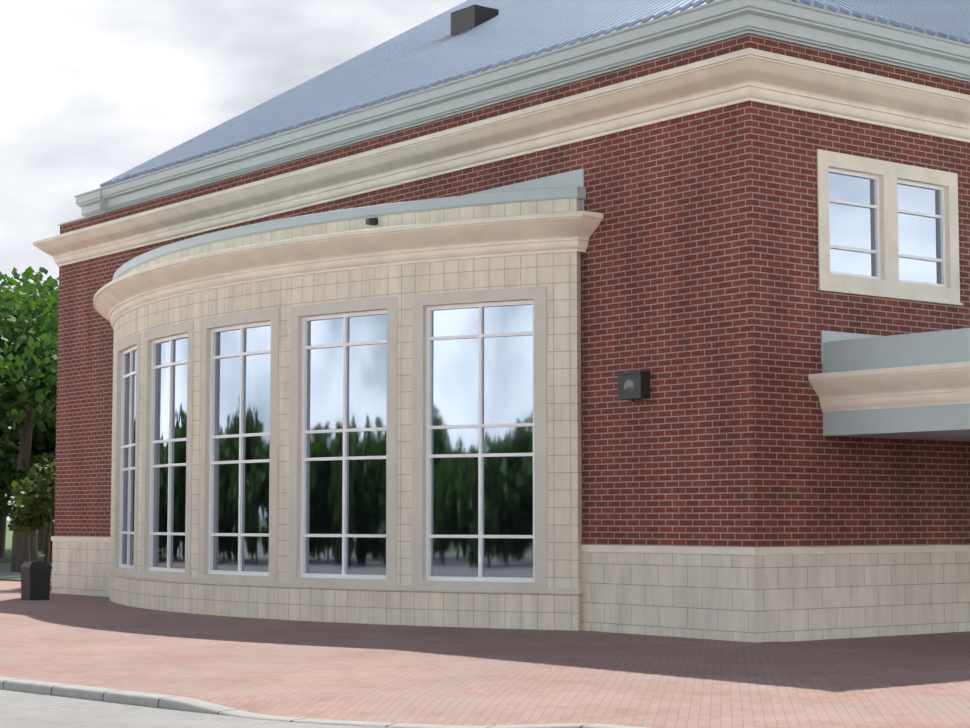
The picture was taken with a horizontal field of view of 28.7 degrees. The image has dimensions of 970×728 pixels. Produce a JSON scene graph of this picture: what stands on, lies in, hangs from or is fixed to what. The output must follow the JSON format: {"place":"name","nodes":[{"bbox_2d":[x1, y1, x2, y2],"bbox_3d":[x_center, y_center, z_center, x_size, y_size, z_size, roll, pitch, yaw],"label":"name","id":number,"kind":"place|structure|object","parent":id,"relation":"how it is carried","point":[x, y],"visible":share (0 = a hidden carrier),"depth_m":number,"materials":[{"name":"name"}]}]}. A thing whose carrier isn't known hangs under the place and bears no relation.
{"place":"outdoors","nodes":[
{"label":"outdoors","id":0,"kind":"place"},
{"bbox_2d":[0,521,44,562],"bbox_3d":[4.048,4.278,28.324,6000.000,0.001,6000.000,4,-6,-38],"label":"ground","id":1,"kind":"structure","parent":0,"point":[8,547],"depth_m":118.94,"materials":[{"name":"green plant"}]},
{"bbox_2d":[0,412,16,513],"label":"tree","id":2,"kind":"object","parent":1,"relation":"on","point":[4,460],"visible":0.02,"depth_m":86.64,"materials":[{"name":"green plant"}]},
{"bbox_2d":[0,287,26,557],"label":"tree","id":3,"kind":"object","parent":1,"relation":"on","point":[2,533],"depth_m":95.98,"materials":[{"name":"green plant"}]},
{"bbox_2d":[0,277,48,454],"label":"tree","id":4,"kind":"object","parent":1,"relation":"on","point":[27,279],"visible":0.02,"depth_m":94.06,"materials":[{"name":"green plant"}]},
{"bbox_2d":[0,276,58,571],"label":"tree","id":5,"kind":"object","parent":1,"relation":"on","point":[23,367],"depth_m":66.85,"materials":[{"name":"green plant"}]},
{"bbox_2d":[0,266,58,560],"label":"tree","id":6,"kind":"object","parent":1,"relation":"on","point":[6,478],"depth_m":75.04,"materials":[{"name":"green plant"}]},
{"bbox_2d":[7,457,55,562],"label":"sapling","id":7,"kind":"object","parent":1,"relation":"on","point":[37,501],"depth_m":49.96,"materials":[{"name":"green plant"}]},
{"bbox_2d":[7,281,57,562],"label":"tree","id":8,"kind":"object","parent":1,"relation":"on","point":[46,549],"depth_m":82.86,"materials":[{"name":"green plant"}]},
{"bbox_2d":[15,277,58,553],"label":"tree","id":9,"kind":"object","parent":1,"relation":"on","point":[44,542],"depth_m":108.09,"materials":[{"name":"green plant"}]},
{"bbox_2d":[0,563,51,576],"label":"road","id":10,"kind":"structure","parent":0,"point":[5,569],"depth_m":67.58,"materials":[{"name":"grey asphalt"}]},
{"bbox_2d":[0,576,51,582],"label":"lawn","id":11,"kind":"structure","parent":0,"point":[11,578],"depth_m":57.15,"materials":[{"name":"green plant"}]},
{"bbox_2d":[37,525,45,550],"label":"tree","id":12,"kind":"object","parent":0,"point":[40,537],"depth_m":117.62,"materials":[{"name":"plant"}]},
{"bbox_2d":[0,689,390,727],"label":"road","id":13,"kind":"structure","parent":0,"point":[19,709],"depth_m":18.55,"materials":[{"name":"grey concrete"}]},
{"bbox_2d":[0,677,644,727],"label":"curb","id":14,"kind":"structure","parent":13,"relation":"on","point":[122,696],"depth_m":19.37,"materials":[{"name":"concrete"}]},
{"bbox_2d":[0,0,466,520],"label":"sky","id":15,"kind":"structure","parent":0,"point":[92,91],"materials":[{"name":"white"}]},
{"bbox_2d":[0,580,969,727],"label":"sidewalk","id":16,"kind":"structure","parent":0,"point":[400,674],"depth_m":23.06,"materials":[{"name":"red brick"}]},
{"bbox_2d":[19,561,51,599],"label":"trash bin","id":17,"kind":"object","parent":16,"relation":"on","point":[35,579],"visible":1,"depth_m":43.16,"materials":[{"name":"black plastic"}]},
{"bbox_2d":[109,198,581,630],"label":"bay tiles","id":18,"kind":"object","parent":16,"relation":"on","point":[558,275],"visible":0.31,"depth_m":33.19,"materials":[{"name":"beige tile"}]},
{"bbox_2d":[108,286,582,593],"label":"bay surrounds","id":19,"kind":"object","parent":18,"relation":"attached to","point":[538,295],"visible":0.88,"depth_m":34.56,"materials":[{"name":"beige stone"}]},
{"bbox_2d":[119,299,534,581],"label":"bay frames","id":20,"kind":"structure","parent":19,"relation":"in","point":[480,425],"depth_m":34.55,"materials":[{"name":"white metal"}]},
{"bbox_2d":[122,304,532,577],"bbox_3d":[-4.096,1.661,36.547,1.411,4.770,13.503,4,-6,-41],"label":"bay glass","id":21,"kind":"object","parent":20,"relation":"in","point":[507,399],"visible":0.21,"depth_m":33.87,"materials":[{"name":"clear glass"}]},
{"bbox_2d":[93,211,602,330],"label":"bay cornice","id":22,"kind":"structure","parent":18,"relation":"attached to","point":[115,300],"depth_m":33.77,"materials":[{"name":"beige stone"}]},
{"bbox_2d":[113,169,585,279],"bbox_3d":[-4.319,-2.435,38.163,3.054,0.720,17.241,4,-6,-38],"label":"parapet coping","id":23,"kind":"object","parent":18,"relation":"on","point":[568,185],"visible":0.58,"depth_m":33.51,"materials":[{"name":"grey metal"}]},
{"bbox_2d":[365,217,377,224],"bbox_3d":[-2.021,-2.545,33.710,0.120,0.130,0.223,-3,-6,36],"label":"security camera","id":24,"kind":"object","parent":18,"relation":"attached to","point":[371,221],"visible":0.95,"depth_m":33.66,"materials":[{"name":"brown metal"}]},
{"bbox_2d":[52,541,969,642],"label":"plinth","id":25,"kind":"structure","parent":16,"relation":"on","point":[766,598],"depth_m":29.93,"materials":[{"name":"stone"}]},
{"bbox_2d":[51,536,969,554],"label":"plinth cap","id":26,"kind":"object","parent":25,"relation":"on","point":[773,550],"visible":0.43,"depth_m":29.94,"materials":[{"name":"beige stone"}]},
{"bbox_2d":[54,33,969,547],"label":"brick walls","id":27,"kind":"structure","parent":25,"relation":"on","point":[710,307],"depth_m":30.29,"materials":[{"name":"red brick"}]},
{"bbox_2d":[99,189,110,209],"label":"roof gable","id":28,"kind":"structure","parent":27,"relation":"on","point":[103,203],"depth_m":45.71,"materials":[{"name":"grey metal"}]},
{"bbox_2d":[33,48,969,266],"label":"cornice","id":29,"kind":"structure","parent":27,"relation":"attached to","point":[754,75],"depth_m":32.13,"materials":[{"name":"stone"}]},
{"bbox_2d":[58,0,969,225],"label":"fascia","id":30,"kind":"structure","parent":27,"relation":"on","point":[780,20],"depth_m":32.15,"materials":[{"name":"metal"}]},
{"bbox_2d":[100,0,969,187],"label":"roof","id":31,"kind":"structure","parent":30,"relation":"on","point":[431,52],"depth_m":38.76,"materials":[{"name":"metal"}]},
{"bbox_2d":[451,4,498,34],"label":"roof vent","id":32,"kind":"object","parent":31,"relation":"on","point":[470,17],"visible":0.57,"depth_m":43.45,"materials":[{"name":"grey metal"}]},
{"bbox_2d":[616,371,650,401],"bbox_3d":[2.392,0.370,30.594,0.230,0.470,0.580,4,-6,-38],"label":"wall light","id":33,"kind":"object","parent":27,"relation":"attached to","point":[633,386],"depth_m":30.45,"materials":[{"name":"grey metal"}]},
{"bbox_2d":[817,149,962,305],"bbox_3d":[6.550,-2.178,30.896,3.510,2.240,0.255,4,-6,-38],"label":"window surround","id":34,"kind":"object","parent":27,"relation":"attached to","point":[888,284],"visible":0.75,"depth_m":30.80,"materials":[{"name":"beige stone"}]},
{"bbox_2d":[829,168,945,286],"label":"window frames","id":35,"kind":"structure","parent":34,"relation":"in","point":[942,260],"depth_m":30.83,"materials":[{"name":"white metal"}]},
{"bbox_2d":[829,172,940,283],"bbox_3d":[6.521,-2.195,30.936,2.970,1.720,0.001,4,-6,-38],"label":"window glass","id":36,"kind":"object","parent":35,"relation":"in","point":[854,226],"visible":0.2,"depth_m":30.77,"materials":[{"name":"clear glass"}]},
{"bbox_2d":[821,328,969,441],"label":"metal canopy","id":37,"kind":"object","parent":27,"relation":"attached to","point":[842,351],"visible":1,"depth_m":28.56,"materials":[{"name":"grey metal"}]},
{"bbox_2d":[808,361,969,411],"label":"canopy cornice","id":38,"kind":"structure","parent":37,"relation":"attached to","point":[921,385],"depth_m":28.26,"materials":[{"name":"beige stone"}]}
]}

